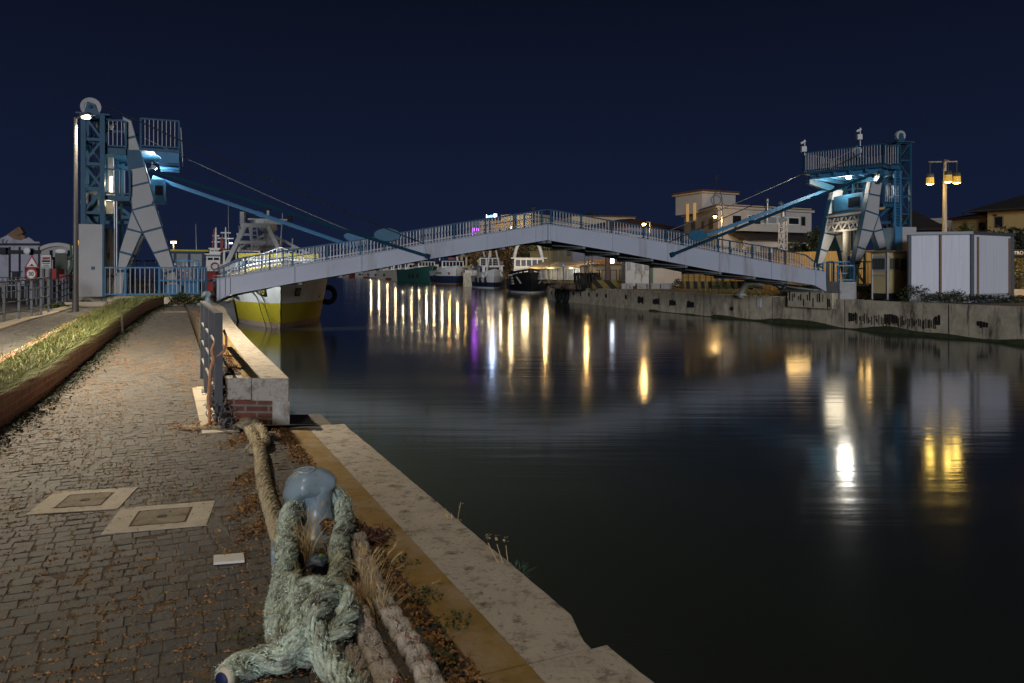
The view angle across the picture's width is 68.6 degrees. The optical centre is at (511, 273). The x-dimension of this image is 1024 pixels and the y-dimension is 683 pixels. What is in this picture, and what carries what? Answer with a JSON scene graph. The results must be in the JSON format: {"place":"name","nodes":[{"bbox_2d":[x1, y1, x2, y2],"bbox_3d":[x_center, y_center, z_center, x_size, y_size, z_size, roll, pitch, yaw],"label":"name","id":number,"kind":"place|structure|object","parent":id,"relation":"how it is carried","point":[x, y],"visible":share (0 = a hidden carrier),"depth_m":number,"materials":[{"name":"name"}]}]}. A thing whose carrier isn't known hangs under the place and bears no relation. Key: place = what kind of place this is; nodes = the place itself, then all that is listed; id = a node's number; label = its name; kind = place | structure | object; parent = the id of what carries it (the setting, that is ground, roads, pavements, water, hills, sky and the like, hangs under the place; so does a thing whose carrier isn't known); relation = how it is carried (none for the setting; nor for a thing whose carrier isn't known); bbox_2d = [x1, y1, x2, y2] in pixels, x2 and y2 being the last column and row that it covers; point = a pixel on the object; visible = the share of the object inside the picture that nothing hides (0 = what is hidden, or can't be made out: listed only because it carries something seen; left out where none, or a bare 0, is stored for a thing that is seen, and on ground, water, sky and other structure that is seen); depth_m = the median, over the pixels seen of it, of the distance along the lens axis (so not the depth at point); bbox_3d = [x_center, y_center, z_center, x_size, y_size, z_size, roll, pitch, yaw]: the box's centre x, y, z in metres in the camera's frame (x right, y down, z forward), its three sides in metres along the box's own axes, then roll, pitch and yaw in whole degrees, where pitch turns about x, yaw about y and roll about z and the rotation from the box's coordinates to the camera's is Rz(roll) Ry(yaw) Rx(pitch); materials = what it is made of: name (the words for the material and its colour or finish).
{"place":"outdoors","nodes":[
{"label":"outdoors","id":0,"kind":"place"},
{"bbox_2d":[0,308,95,356],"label":"pavement setts","id":1,"kind":"structure","parent":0,"point":[10,337],"depth_m":17.56,"materials":[{"name":"stone"}]},
{"bbox_2d":[0,277,49,322],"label":"road railing","id":2,"kind":"object","parent":1,"relation":"on","point":[4,302],"visible":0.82,"depth_m":19.46,"materials":[{"name":"metal"}]},
{"bbox_2d":[0,305,71,329],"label":"kerb","id":3,"kind":"structure","parent":1,"relation":"on","point":[13,322],"depth_m":19.30,"materials":[{"name":"stone"}]},
{"bbox_2d":[72,112,92,311],"bbox_3d":[-12.625,-1.792,21.988,0.566,5.844,0.240,0,0,8],"label":"street lamp","id":4,"kind":"object","parent":1,"relation":"on","point":[75,283],"visible":0.9,"depth_m":21.96,"materials":[{"name":"metal"}]},
{"bbox_2d":[0,278,157,302],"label":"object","id":5,"kind":"structure","parent":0,"point":[10,299],"depth_m":43.67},
{"bbox_2d":[0,235,40,285],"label":"warehouse","id":6,"kind":"structure","parent":5,"relation":"on","point":[15,255],"depth_m":45.00,"materials":[{"name":"metal"}]},
{"bbox_2d":[0,277,52,298],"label":"yard fence","id":7,"kind":"object","parent":5,"relation":"on","point":[11,284],"visible":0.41,"depth_m":35.18,"materials":[{"name":"metal"}]},
{"bbox_2d":[40,243,72,283],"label":"arched hall","id":8,"kind":"structure","parent":5,"relation":"on","point":[49,249],"depth_m":75.00,"materials":[{"name":"paint"}]},
{"bbox_2d":[39,253,78,291],"bbox_3d":[-24.049,-0.088,39.940,1.982,2.123,1.120,0,0,0],"label":"red loader","id":9,"kind":"object","parent":5,"relation":"on","point":[69,271],"visible":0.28,"depth_m":39.51,"materials":[{"name":"paint"}]},
{"bbox_2d":[0,288,212,308],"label":"road","id":10,"kind":"structure","parent":0,"point":[15,305],"depth_m":28.78,"materials":[{"name":"asphalt"}]},
{"bbox_2d":[24,256,38,278],"bbox_3d":[-17.289,0.257,27.023,0.558,1.846,0.095,0,0,0],"label":"road sign","id":11,"kind":"object","parent":10,"relation":"on","point":[31,265],"visible":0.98,"depth_m":26.99,"materials":[{"name":"metal"}]},
{"bbox_2d":[25,268,38,304],"bbox_3d":[-17.687,0.479,27.640,0.488,1.362,0.091,0,0,0],"label":"info board","id":12,"kind":"object","parent":10,"relation":"on","point":[35,283],"visible":0.7,"depth_m":27.61,"materials":[{"name":"grey paint"}]},
{"bbox_2d":[41,255,51,303],"bbox_3d":[-18.014,0.222,29.040,0.358,1.875,0.091,0,0,0],"label":"info board","id":13,"kind":"object","parent":10,"relation":"on","point":[46,264],"visible":0.93,"depth_m":29.02,"materials":[{"name":"grey paint"}]},
{"bbox_2d":[55,253,67,301],"bbox_3d":[-17.138,0.191,28.543,0.456,1.939,0.085,0,0,0],"label":"info board","id":14,"kind":"object","parent":10,"relation":"on","point":[61,260],"visible":0.67,"depth_m":28.50,"materials":[{"name":"grey paint"}]},
{"bbox_2d":[52,299,71,307],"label":"ramp","id":15,"kind":"structure","parent":10,"relation":"on","point":[69,300],"depth_m":28.38,"materials":[{"name":"concrete"}]},
{"bbox_2d":[50,274,72,303],"bbox_3d":[-16.769,0.601,28.003,0.082,1.225,4.361,0,0,-21],"label":"ramp railing","id":16,"kind":"object","parent":15,"relation":"on","point":[57,291],"visible":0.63,"depth_m":27.21,"materials":[{"name":"metal"}]},
{"bbox_2d":[79,293,203,306],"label":"plinth","id":17,"kind":"structure","parent":10,"relation":"on","point":[109,299],"depth_m":29.61,"materials":[{"name":"concrete"}]},
{"bbox_2d":[75,98,213,296],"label":"bridge tower","id":18,"kind":"structure","parent":17,"relation":"on","point":[104,267],"depth_m":29.80,"materials":[{"name":"metal"}]},
{"bbox_2d":[115,123,350,230],"bbox_3d":[-11.644,-3.989,32.436,10.253,4.431,0.044,0,0,-25],"label":"cable","id":19,"kind":"object","parent":18,"relation":"attached to","point":[242,184],"visible":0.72,"depth_m":32.49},
{"bbox_2d":[152,175,362,250],"bbox_3d":[-10.990,-2.581,33.039,8.821,3.093,0.130,0,0,-21],"label":"tie bar","id":20,"kind":"object","parent":18,"relation":"attached to","point":[234,205],"visible":0.95,"depth_m":32.89,"materials":[{"name":"blue paint"}]},
{"bbox_2d":[100,103,423,243],"bbox_3d":[-9.952,-3.985,30.817,12.749,5.410,0.043,0,0,-15],"label":"cable","id":21,"kind":"object","parent":18,"relation":"attached to","point":[258,174],"visible":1,"depth_m":30.66,"materials":[{"name":"metal"}]},
{"bbox_2d":[212,209,546,302],"bbox_3d":[-5.825,-0.857,33.500,14.574,4.127,3.026,0,0,-14],"label":"footbridge leaf","id":22,"kind":"object","parent":18,"relation":"attached to","point":[227,286],"visible":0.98,"depth_m":32.26,"materials":[{"name":"white paint"}]},
{"bbox_2d":[150,168,429,258],"bbox_3d":[-9.078,-2.445,31.342,11.284,3.614,0.144,0,0,-11],"label":"tie bar","id":23,"kind":"object","parent":22,"relation":"attached to","point":[261,204],"visible":1,"depth_m":31.24,"materials":[{"name":"teal paint"}]},
{"bbox_2d":[0,305,481,682],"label":"path","id":24,"kind":"structure","parent":0,"point":[204,674],"depth_m":4.17,"materials":[{"name":"stone"}]},
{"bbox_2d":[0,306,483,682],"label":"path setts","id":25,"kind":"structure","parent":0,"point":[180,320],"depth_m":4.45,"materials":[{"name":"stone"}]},
{"bbox_2d":[26,487,137,514],"bbox_3d":[-3.007,1.594,5.285,0.558,0.010,0.531,0,0,-13],"label":"manhole cover","id":26,"kind":"object","parent":25,"relation":"on","point":[104,499],"visible":1,"depth_m":5.26,"materials":[{"name":"concrete"}]},
{"bbox_2d":[0,304,171,452],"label":"weed strip","id":27,"kind":"object","parent":25,"relation":"on","point":[36,408],"visible":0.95,"depth_m":10.37,"materials":[{"name":"brown plant"}]},
{"bbox_2d":[101,501,214,534],"bbox_3d":[-2.300,1.594,4.928,0.599,0.010,0.537,0,0,-16],"label":"manhole cover","id":28,"kind":"object","parent":25,"relation":"on","point":[156,517],"visible":1,"depth_m":4.90,"materials":[{"name":"concrete"}]},
{"bbox_2d":[213,553,243,564],"bbox_3d":[-1.579,1.589,4.181,0.178,0.014,0.118,0,0,-14],"label":"stone tile","id":29,"kind":"object","parent":25,"relation":"on","point":[228,558],"visible":1,"depth_m":4.17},
{"bbox_2d":[0,310,489,682],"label":"dry moss","id":30,"kind":"object","parent":25,"relation":"on","point":[431,638],"visible":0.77,"depth_m":4.33,"materials":[{"name":"plant"}]},
{"bbox_2d":[236,418,305,578],"bbox_3d":[-1.826,1.528,5.662,0.273,0.168,4.587,0,0,-23],"label":"thick rope","id":31,"kind":"object","parent":25,"relation":"on","point":[257,433],"visible":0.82,"depth_m":5.67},
{"bbox_2d":[271,499,333,566],"bbox_3d":[-1.158,1.426,4.091,0.328,0.348,0.407,0,0,14],"label":"dry grass tuft","id":32,"kind":"object","parent":25,"relation":"on","point":[306,545],"visible":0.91,"depth_m":4.13,"materials":[{"name":"plant"}]},
{"bbox_2d":[271,466,336,566],"bbox_3d":[-1.257,1.379,4.417,0.346,0.442,0.630,0,0,31],"label":"mooring bollard","id":33,"kind":"object","parent":25,"relation":"on","point":[312,486],"visible":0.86,"depth_m":4.45,"materials":[{"name":"metal"}]},
{"bbox_2d":[213,485,364,682],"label":"green mooring rope","id":34,"kind":"object","parent":33,"relation":"attached to","point":[299,632],"visible":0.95,"depth_m":3.13,"materials":[{"name":"fabric"}]},
{"bbox_2d":[306,553,328,566],"bbox_3d":[-1.042,1.530,4.034,0.102,0.037,0.200,0,0,0],"label":"plastic wrapper","id":35,"kind":"object","parent":25,"relation":"on","point":[316,559],"visible":0.99,"depth_m":4.01,"materials":[{"name":"blue plastic"}]},
{"bbox_2d":[341,640,372,682],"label":"rope end","id":36,"kind":"object","parent":25,"relation":"on","point":[354,657],"visible":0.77,"depth_m":2.98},
{"bbox_2d":[333,538,404,615],"bbox_3d":[-0.695,1.420,3.520,0.461,0.360,0.427,0,0,-27],"label":"dry grass tuft","id":37,"kind":"object","parent":25,"relation":"on","point":[361,595],"visible":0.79,"depth_m":3.52,"materials":[{"name":"plant"}]},
{"bbox_2d":[349,522,394,554],"bbox_3d":[-0.849,1.580,4.449,0.440,0.172,0.479,0,0,0],"label":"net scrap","id":38,"kind":"object","parent":25,"relation":"on","point":[375,536],"visible":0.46,"depth_m":4.46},
{"bbox_2d":[348,579,403,682],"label":"braided rope","id":39,"kind":"object","parent":25,"relation":"on","point":[381,665],"visible":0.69,"depth_m":3.04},
{"bbox_2d":[346,546,440,623],"bbox_3d":[-0.590,1.426,3.431,0.461,0.349,0.383,0,0,20],"label":"dry grass tuft","id":40,"kind":"object","parent":25,"relation":"on","point":[380,601],"visible":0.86,"depth_m":3.44,"materials":[{"name":"plant"}]},
{"bbox_2d":[350,529,445,682],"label":"braided rope","id":41,"kind":"object","parent":25,"relation":"on","point":[415,654],"visible":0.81,"depth_m":3.24,"materials":[{"name":"fabric"}]},
{"bbox_2d":[429,645,458,674],"bbox_3d":[-0.319,1.582,3.065,0.204,0.059,0.190,0,0,0],"label":"weed plant","id":42,"kind":"object","parent":25,"relation":"on","point":[433,654],"visible":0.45,"depth_m":3.09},
{"bbox_2d":[192,386,330,434],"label":"path stone slab","id":43,"kind":"structure","parent":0,"point":[200,399],"depth_m":7.90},
{"bbox_2d":[200,301,222,425],"bbox_3d":[-3.845,0.998,9.529,0.140,1.181,3.912,0,0,-25],"label":"grey railing","id":44,"kind":"object","parent":43,"relation":"on","point":[211,324],"visible":0.8,"depth_m":8.91,"materials":[{"name":"metal"}]},
{"bbox_2d":[169,330,261,431],"bbox_3d":[-3.062,1.091,7.850,0.935,1.000,0.412,0,0,-30],"label":"orange rope","id":45,"kind":"object","parent":44,"relation":"attached to","point":[210,423],"visible":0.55,"depth_m":7.77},
{"bbox_2d":[290,414,331,424],"bbox_3d":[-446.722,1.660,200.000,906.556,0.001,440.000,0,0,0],"label":"quay edge","id":46,"kind":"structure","parent":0,"point":[307,419],"depth_m":8.54,"materials":[{"name":"concrete"}]},
{"bbox_2d":[0,298,163,430],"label":"brick planter","id":47,"kind":"object","parent":46,"relation":"on","point":[32,392],"visible":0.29,"depth_m":10.41,"materials":[{"name":"brick"}]},
{"bbox_2d":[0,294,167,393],"bbox_3d":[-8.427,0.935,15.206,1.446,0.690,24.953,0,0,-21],"label":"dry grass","id":48,"kind":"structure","parent":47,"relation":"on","point":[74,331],"depth_m":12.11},
{"bbox_2d":[0,293,170,401],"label":"grass","id":49,"kind":"structure","parent":47,"relation":"in","point":[63,344],"depth_m":11.71,"materials":[{"name":"plant"}]},
{"bbox_2d":[184,304,239,414],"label":"platform","id":50,"kind":"structure","parent":46,"relation":"on","point":[195,327],"depth_m":17.30,"materials":[{"name":"concrete"}]},
{"bbox_2d":[168,292,193,304],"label":"bush","id":51,"kind":"object","parent":50,"relation":"on","point":[176,298],"visible":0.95,"depth_m":27.51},
{"bbox_2d":[223,333,258,396],"bbox_3d":[-7.624,1.200,19.226,0.481,0.199,24.678,0,0,-24],"label":"platform yellow band","id":52,"kind":"object","parent":50,"relation":"attached to","point":[247,371],"visible":0.17,"depth_m":9.30,"materials":[{"name":"paint"}]},
{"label":"quay wall","id":53,"kind":"object","parent":46,"relation":"on","visible":0},
{"bbox_2d":[212,303,288,399],"bbox_3d":[-7.396,1.215,19.253,0.621,0.230,24.848,0,0,-24],"label":"platform coping","id":54,"kind":"object","parent":53,"relation":"on","point":[260,363],"visible":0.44,"depth_m":10.41,"materials":[{"name":"stone"}]},
{"bbox_2d":[224,375,289,424],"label":"brick pier","id":55,"kind":"structure","parent":53,"relation":"on","point":[268,402],"depth_m":7.91,"materials":[{"name":"stone"}]},
{"bbox_2d":[201,364,242,429],"bbox_3d":[-3.083,1.329,7.960,0.399,0.646,0.818,0,0,-17],"label":"dark net","id":56,"kind":"object","parent":55,"relation":"on","point":[221,418],"visible":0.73,"depth_m":7.80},
{"bbox_2d":[0,0,1023,274],"label":"sky","id":57,"kind":"structure","parent":0,"point":[399,115],"materials":[{"name":"blue"}]},
{"bbox_2d":[131,275,1023,682],"bbox_3d":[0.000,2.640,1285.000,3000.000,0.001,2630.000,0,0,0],"label":"water","id":58,"kind":"structure","parent":0,"point":[663,497],"depth_m":10.44,"materials":[{"name":"grey liquid"}]},
{"bbox_2d":[148,232,211,298],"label":"fishing boat","id":59,"kind":"object","parent":58,"relation":"on","point":[178,254],"visible":0.27,"depth_m":55.76,"materials":[{"name":"paint"}]},
{"bbox_2d":[205,227,220,270],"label":"fishing boat","id":60,"kind":"object","parent":58,"relation":"on","point":[212,260],"visible":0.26,"depth_m":96.59,"materials":[{"name":"paint"}]},
{"bbox_2d":[212,216,262,296],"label":"fishing boat","id":61,"kind":"object","parent":58,"relation":"on","point":[224,251],"visible":0.09,"depth_m":79.06,"materials":[{"name":"paint"}]},
{"bbox_2d":[224,207,327,328],"bbox_3d":[-14.334,-0.597,45.241,5.710,7.274,21.082,0,0,-18],"label":"fishing boat","id":62,"kind":"object","parent":58,"relation":"on","point":[298,305],"visible":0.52,"depth_m":38.23,"materials":[{"name":"paint"}]},
{"bbox_2d":[396,261,437,281],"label":"fishing boat","id":63,"kind":"object","parent":58,"relation":"on","point":[416,272],"visible":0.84,"depth_m":232.25,"materials":[{"name":"paint"}]},
{"bbox_2d":[429,257,466,283],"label":"fishing boat","id":64,"kind":"object","parent":58,"relation":"on","point":[450,271],"visible":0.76,"depth_m":189.54,"materials":[{"name":"paint"}]},
{"bbox_2d":[471,231,503,288],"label":"fishing boat","id":65,"kind":"object","parent":58,"relation":"on","point":[490,268],"visible":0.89,"depth_m":135.20,"materials":[{"name":"paint"}]},
{"bbox_2d":[506,245,546,292],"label":"fishing boat","id":66,"kind":"object","parent":58,"relation":"on","point":[524,279],"visible":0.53,"depth_m":103.80,"materials":[{"name":"paint"}]},
{"bbox_2d":[548,286,1023,344],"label":"quay wall","id":67,"kind":"structure","parent":58,"relation":"in","point":[995,323],"depth_m":35.72,"materials":[{"name":"concrete"}]},
{"bbox_2d":[735,282,764,297],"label":"mooring bollard","id":68,"kind":"object","parent":67,"relation":"on","point":[742,289],"visible":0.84,"depth_m":42.44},
{"bbox_2d":[788,291,870,308],"bbox_3d":[16.199,1.298,38.350,2.614,0.824,3.017,0,0,-22],"label":"abutment","id":69,"kind":"object","parent":67,"relation":"on","point":[825,300],"visible":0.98,"depth_m":37.53,"materials":[{"name":"concrete"}]},
{"bbox_2d":[521,209,826,291],"bbox_3d":[7.997,-1.000,36.859,14.944,3.843,3.026,0,0,-14],"label":"footbridge leaf","id":70,"kind":"object","parent":69,"relation":"on","point":[715,262],"visible":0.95,"depth_m":35.81,"materials":[{"name":"white paint"}]},
{"bbox_2d":[503,278,1023,305],"bbox_3d":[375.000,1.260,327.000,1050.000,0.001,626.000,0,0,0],"label":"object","id":71,"kind":"structure","parent":0,"point":[1012,303],"depth_m":47.85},
{"bbox_2d":[492,247,517,272],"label":"tree","id":72,"kind":"object","parent":71,"relation":"on","point":[504,255],"visible":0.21,"depth_m":169.84,"materials":[{"name":"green plant"}]},
{"bbox_2d":[481,213,549,277],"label":"apartment house","id":73,"kind":"structure","parent":71,"relation":"on","point":[520,222],"depth_m":199.29,"materials":[{"name":"paint"}]},
{"bbox_2d":[502,245,537,275],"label":"tree","id":74,"kind":"object","parent":71,"relation":"on","point":[519,252],"visible":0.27,"depth_m":158.85,"materials":[{"name":"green plant"}]},
{"bbox_2d":[527,261,595,282],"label":"restaurant","id":75,"kind":"structure","parent":71,"relation":"on","point":[556,275],"depth_m":98.12,"materials":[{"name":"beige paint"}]},
{"bbox_2d":[573,272,600,290],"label":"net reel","id":76,"kind":"object","parent":71,"relation":"on","point":[581,279],"visible":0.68,"depth_m":65.36,"materials":[{"name":"metal"}]},
{"bbox_2d":[554,259,620,279],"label":"shopfront","id":77,"kind":"object","parent":71,"relation":"on","point":[615,270],"visible":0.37,"depth_m":93.68,"materials":[{"name":"beige paint"}]},
{"bbox_2d":[554,215,635,262],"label":"house","id":78,"kind":"structure","parent":71,"relation":"on","point":[562,256],"depth_m":111.67,"materials":[{"name":"beige paint"}]},
{"bbox_2d":[590,280,616,288],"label":"road barrier","id":79,"kind":"object","parent":71,"relation":"on","point":[603,284],"visible":1,"depth_m":63.03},
{"bbox_2d":[572,218,683,261],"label":"house","id":80,"kind":"structure","parent":71,"relation":"on","point":[576,256],"depth_m":104.45,"materials":[{"name":"paint"}]},
{"bbox_2d":[621,262,652,285],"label":"metal shack","id":81,"kind":"structure","parent":71,"relation":"on","point":[633,273],"depth_m":79.00,"materials":[{"name":"grey paint"}]},
{"bbox_2d":[653,268,680,285],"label":"white shed","id":82,"kind":"structure","parent":71,"relation":"on","point":[661,275],"depth_m":78.80,"materials":[{"name":"paint"}]},
{"bbox_2d":[682,274,741,284],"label":"boundary wall","id":83,"kind":"structure","parent":71,"relation":"on","point":[692,277],"depth_m":78.02,"materials":[{"name":"paint"}]},
{"bbox_2d":[697,287,786,296],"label":"quay grass","id":84,"kind":"structure","parent":71,"relation":"on","point":[748,292],"depth_m":47.86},
{"bbox_2d":[671,189,814,280],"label":"villa","id":85,"kind":"object","parent":71,"relation":"on","point":[693,205],"visible":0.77,"depth_m":79.23,"materials":[{"name":"white paint"}]},
{"bbox_2d":[778,221,787,250],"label":"vertical sign","id":86,"kind":"object","parent":71,"relation":"on","point":[781,237],"visible":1,"depth_m":59.96,"materials":[{"name":"metal"}]},
{"bbox_2d":[753,250,874,289],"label":"garden wall","id":87,"kind":"structure","parent":71,"relation":"on","point":[831,256],"depth_m":54.60,"materials":[{"name":"paint"}]},
{"bbox_2d":[804,226,835,251],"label":"tree","id":88,"kind":"object","parent":71,"relation":"on","point":[811,244],"visible":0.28,"depth_m":59.89,"materials":[{"name":"green plant"}]},
{"bbox_2d":[780,284,874,298],"bbox_3d":[20.077,0.930,41.850,10.508,0.660,8.300,0,0,0],"label":"landing","id":89,"kind":"object","parent":71,"relation":"on","point":[807,286],"visible":0.18,"depth_m":38.53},
{"bbox_2d":[822,261,870,285],"bbox_3d":[17.398,-0.015,39.207,2.311,1.230,5.280,0,0,12],"label":"landing railing","id":90,"kind":"object","parent":89,"relation":"on","point":[838,273],"visible":0.59,"depth_m":37.56,"materials":[{"name":"metal"}]},
{"bbox_2d":[803,131,915,283],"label":"bridge tower","id":91,"kind":"structure","parent":89,"relation":"on","point":[863,207],"depth_m":38.65,"materials":[{"name":"metal"}]},
{"bbox_2d":[678,190,825,244],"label":"tie bar","id":92,"kind":"object","parent":91,"relation":"attached to","point":[751,218],"visible":0.76,"depth_m":40.07,"materials":[{"name":"blue paint"}]},
{"bbox_2d":[669,174,872,256],"bbox_3d":[12.893,-2.947,36.675,11.463,4.352,0.144,0,0,-16],"label":"tie bar","id":93,"kind":"object","parent":91,"relation":"attached to","point":[672,254],"visible":1,"depth_m":36.53,"materials":[{"name":"teal paint"}]},
{"bbox_2d":[827,282,855,298],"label":"concrete block","id":94,"kind":"structure","parent":71,"relation":"on","point":[845,290],"depth_m":36.52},
{"bbox_2d":[866,250,906,299],"bbox_3d":[18.147,0.063,35.987,4.247,2.254,1.429,0,0,-44],"label":"ticket booth","id":95,"kind":"object","parent":71,"relation":"on","point":[888,274],"visible":0.96,"depth_m":34.73,"materials":[{"name":"beige paint"}]},
{"bbox_2d":[926,160,960,231],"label":"triple lamp","id":96,"kind":"object","parent":71,"relation":"on","point":[947,176],"visible":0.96,"depth_m":41.91,"materials":[{"name":"orange"}]},
{"bbox_2d":[906,231,1015,302],"bbox_3d":[21.275,-0.269,35.466,4.202,3.138,7.904,0,0,31],"label":"white cabin","id":97,"kind":"object","parent":71,"relation":"on","point":[972,263],"visible":0.86,"depth_m":33.06,"materials":[{"name":"metal"}]},
{"bbox_2d":[947,214,996,231],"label":"house","id":98,"kind":"structure","parent":71,"relation":"on","point":[978,220],"depth_m":68.06,"materials":[{"name":"paint"}]},
{"bbox_2d":[956,294,1018,302],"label":"shrub","id":99,"kind":"object","parent":71,"relation":"on","point":[984,298],"visible":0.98,"depth_m":32.33,"materials":[{"name":"green plant"}]},
{"bbox_2d":[967,195,1023,288],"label":"house","id":100,"kind":"structure","parent":71,"relation":"on","point":[1009,212],"depth_m":65.00,"materials":[{"name":"paint"}]},
{"bbox_2d":[984,225,1023,288],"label":"tree","id":101,"kind":"object","parent":71,"relation":"on","point":[1019,241],"visible":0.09,"depth_m":56.86,"materials":[{"name":"green plant"}]},
{"bbox_2d":[1014,258,1023,287],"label":"hedge","id":102,"kind":"object","parent":71,"relation":"on","point":[1019,264],"visible":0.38,"depth_m":44.76,"materials":[{"name":"green plant"}]},
{"bbox_2d":[884,211,947,231],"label":"house","id":103,"kind":"structure","parent":0,"point":[921,223],"depth_m":65.08,"materials":[{"name":"grey paint"}]},
{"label":"quay wall","id":104,"kind":"object","parent":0,"visible":0},
{"bbox_2d":[308,424,653,682],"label":"quay coping","id":105,"kind":"object","parent":104,"relation":"on","point":[531,623],"visible":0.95,"depth_m":3.89,"materials":[{"name":"stone"}]},
{"bbox_2d":[288,427,544,682],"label":"quay yellow band","id":106,"kind":"object","parent":105,"relation":"attached to","point":[486,645],"visible":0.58,"depth_m":3.78,"materials":[{"name":"paint"}]},
{"bbox_2d":[404,585,443,605],"bbox_3d":[-0.438,1.584,3.681,0.203,0.051,0.185,0,0,0],"label":"weed plant","id":107,"kind":"object","parent":106,"relation":"on","point":[427,591],"visible":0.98,"depth_m":3.69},
{"bbox_2d":[433,608,471,630],"bbox_3d":[-0.271,1.580,3.423,0.180,0.053,0.186,0,0,0],"label":"weed plant","id":108,"kind":"object","parent":106,"relation":"on","point":[458,615],"visible":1,"depth_m":3.41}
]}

